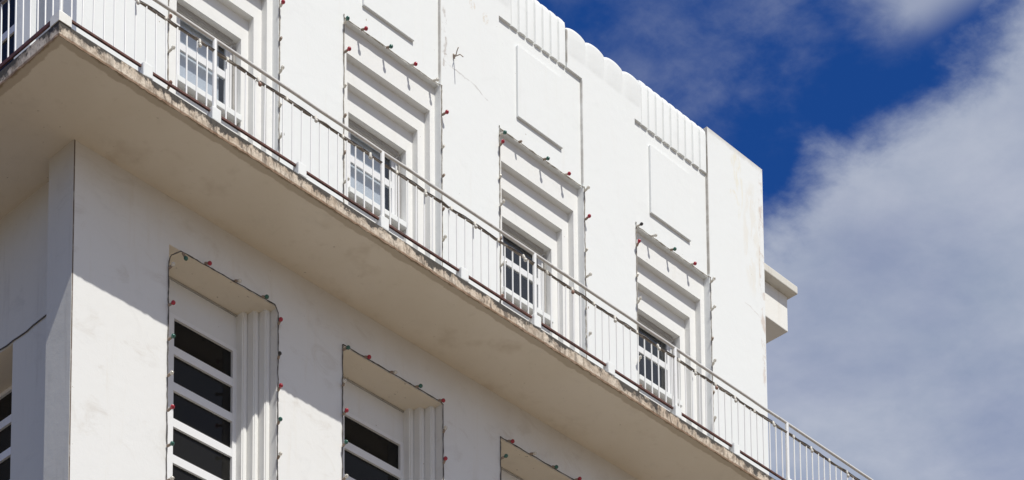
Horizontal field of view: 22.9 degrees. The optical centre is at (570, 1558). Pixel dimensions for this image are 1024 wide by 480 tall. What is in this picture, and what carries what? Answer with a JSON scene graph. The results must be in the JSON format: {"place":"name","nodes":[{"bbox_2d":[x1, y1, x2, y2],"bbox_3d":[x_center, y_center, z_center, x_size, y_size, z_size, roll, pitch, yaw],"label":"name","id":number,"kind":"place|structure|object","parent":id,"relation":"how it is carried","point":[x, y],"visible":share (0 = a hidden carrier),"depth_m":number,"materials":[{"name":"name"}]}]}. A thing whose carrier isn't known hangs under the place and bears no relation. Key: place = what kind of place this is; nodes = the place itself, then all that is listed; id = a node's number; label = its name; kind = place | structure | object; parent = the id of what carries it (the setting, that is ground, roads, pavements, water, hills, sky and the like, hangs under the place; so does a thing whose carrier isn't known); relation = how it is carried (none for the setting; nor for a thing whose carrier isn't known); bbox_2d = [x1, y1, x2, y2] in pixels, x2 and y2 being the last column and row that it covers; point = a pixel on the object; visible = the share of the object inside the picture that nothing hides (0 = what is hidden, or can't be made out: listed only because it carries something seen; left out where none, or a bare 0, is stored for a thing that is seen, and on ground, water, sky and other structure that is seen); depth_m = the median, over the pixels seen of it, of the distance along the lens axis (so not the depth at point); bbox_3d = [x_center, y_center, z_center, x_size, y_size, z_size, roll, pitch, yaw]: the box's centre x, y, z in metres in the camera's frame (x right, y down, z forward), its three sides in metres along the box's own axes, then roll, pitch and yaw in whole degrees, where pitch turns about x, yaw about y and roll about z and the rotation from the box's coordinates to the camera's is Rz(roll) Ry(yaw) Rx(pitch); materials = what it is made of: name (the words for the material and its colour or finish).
{"place":"outdoors","nodes":[
{"label":"outdoors","id":0,"kind":"place"},
{"bbox_2d":[537,0,1023,479],"label":"sky","id":1,"kind":"structure","parent":0,"point":[886,137],"materials":[{"name":"blue"}]},
{"bbox_3d":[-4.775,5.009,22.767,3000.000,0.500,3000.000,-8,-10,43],"label":"ground","id":2,"kind":"structure","parent":0,"visible":0},
{"bbox_2d":[0,0,797,479],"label":"building","id":3,"kind":"structure","parent":2,"relation":"on","point":[122,178],"depth_m":28.18,"materials":[{"name":"white paint"}]},
{"bbox_2d":[0,386,11,479],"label":"side window","id":4,"kind":"structure","parent":3,"relation":"in","point":[6,396],"depth_m":26.93,"materials":[{"name":"black glass"}]},
{"bbox_2d":[0,0,14,70],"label":"side window","id":5,"kind":"structure","parent":3,"relation":"in","point":[12,2],"depth_m":26.97,"materials":[{"name":"white glass"}]},
{"bbox_2d":[0,315,45,349],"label":"wall cable","id":6,"kind":"object","parent":3,"relation":"attached to","point":[23,333],"depth_m":26.02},
{"bbox_2d":[0,0,71,68],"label":"railing","id":7,"kind":"object","parent":3,"relation":"on","point":[61,16],"visible":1,"depth_m":24.43,"materials":[{"name":"metal"}]},
{"bbox_2d":[167,312,236,479],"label":"tall window","id":8,"kind":"structure","parent":3,"relation":"in","point":[202,385],"depth_m":26.88,"materials":[{"name":"black glass"}]},
{"bbox_2d":[176,3,241,123],"bbox_3d":[-3.973,-16.164,27.305,0.249,0.999,0.884,-8,-10,43],"label":"window","id":9,"kind":"structure","parent":3,"relation":"in","point":[192,44],"depth_m":27.39,"materials":[{"name":"white glass"}]},
{"bbox_2d":[166,251,282,479],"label":"light string","id":10,"kind":"object","parent":3,"relation":"attached to","point":[280,385],"visible":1,"depth_m":26.26,"materials":[{"name":"plastic"}]},
{"bbox_2d":[167,0,284,161],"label":"light string","id":11,"kind":"object","parent":3,"relation":"attached to","point":[170,16],"visible":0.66,"depth_m":27.51,"materials":[{"name":"plastic"}]},
{"bbox_2d":[343,409,403,479],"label":"tall window","id":12,"kind":"structure","parent":3,"relation":"in","point":[370,453],"depth_m":28.70,"materials":[{"name":"black glass"}]},
{"bbox_2d":[348,118,406,230],"bbox_3d":[-2.291,-15.942,29.090,0.249,0.999,0.899,-8,-10,43],"label":"window","id":13,"kind":"structure","parent":3,"relation":"in","point":[352,125],"depth_m":29.17,"materials":[{"name":"white glass"}]},
{"bbox_2d":[342,344,447,479],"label":"light string","id":14,"kind":"object","parent":3,"relation":"attached to","point":[394,372],"visible":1,"depth_m":28.08,"materials":[{"name":"plastic"}]},
{"bbox_2d":[343,14,448,265],"bbox_3d":[-1.995,-15.783,28.775,0.142,3.164,1.596,-8,-10,43],"label":"light string","id":15,"kind":"object","parent":3,"relation":"attached to","point":[390,46],"visible":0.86,"depth_m":28.81,"materials":[{"name":"plastic"}]},
{"bbox_2d":[71,0,872,479],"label":"railing","id":16,"kind":"object","parent":3,"relation":"on","point":[145,68],"visible":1,"depth_m":27.89,"materials":[{"name":"metal"}]},
{"bbox_2d":[136,0,859,479],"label":"light string","id":17,"kind":"object","parent":16,"relation":"attached to","point":[200,42],"visible":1,"depth_m":28.12,"materials":[{"name":"plastic"}]},
{"bbox_2d":[502,222,553,324],"bbox_3d":[-0.584,-15.720,30.868,0.205,0.999,0.869,-8,-10,43],"label":"window","id":18,"kind":"structure","parent":3,"relation":"in","point":[524,303],"depth_m":30.97,"materials":[{"name":"white glass"}]},
{"bbox_2d":[500,436,581,479],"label":"light string","id":19,"kind":"object","parent":3,"relation":"attached to","point":[512,441],"visible":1,"depth_m":29.99,"materials":[{"name":"plastic"}]},
{"bbox_2d":[499,125,591,357],"bbox_3d":[-0.316,-15.563,30.556,0.142,3.160,1.585,-8,-10,43],"label":"light string","id":20,"kind":"object","parent":3,"relation":"attached to","point":[547,158],"visible":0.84,"depth_m":30.79,"materials":[{"name":"plastic"}]},
{"bbox_2d":[638,314,682,406],"bbox_3d":[1.090,-15.498,32.644,0.205,0.999,0.839,-8,-10,43],"label":"window","id":21,"kind":"structure","parent":3,"relation":"in","point":[642,320],"depth_m":32.74,"materials":[{"name":"white metal"}]},
{"bbox_2d":[635,222,716,439],"bbox_3d":[1.354,-15.339,32.329,0.140,3.161,1.541,-8,-10,43],"label":"light string","id":22,"kind":"object","parent":3,"relation":"attached to","point":[638,241],"visible":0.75,"depth_m":32.51,"materials":[{"name":"plastic"}]}
]}

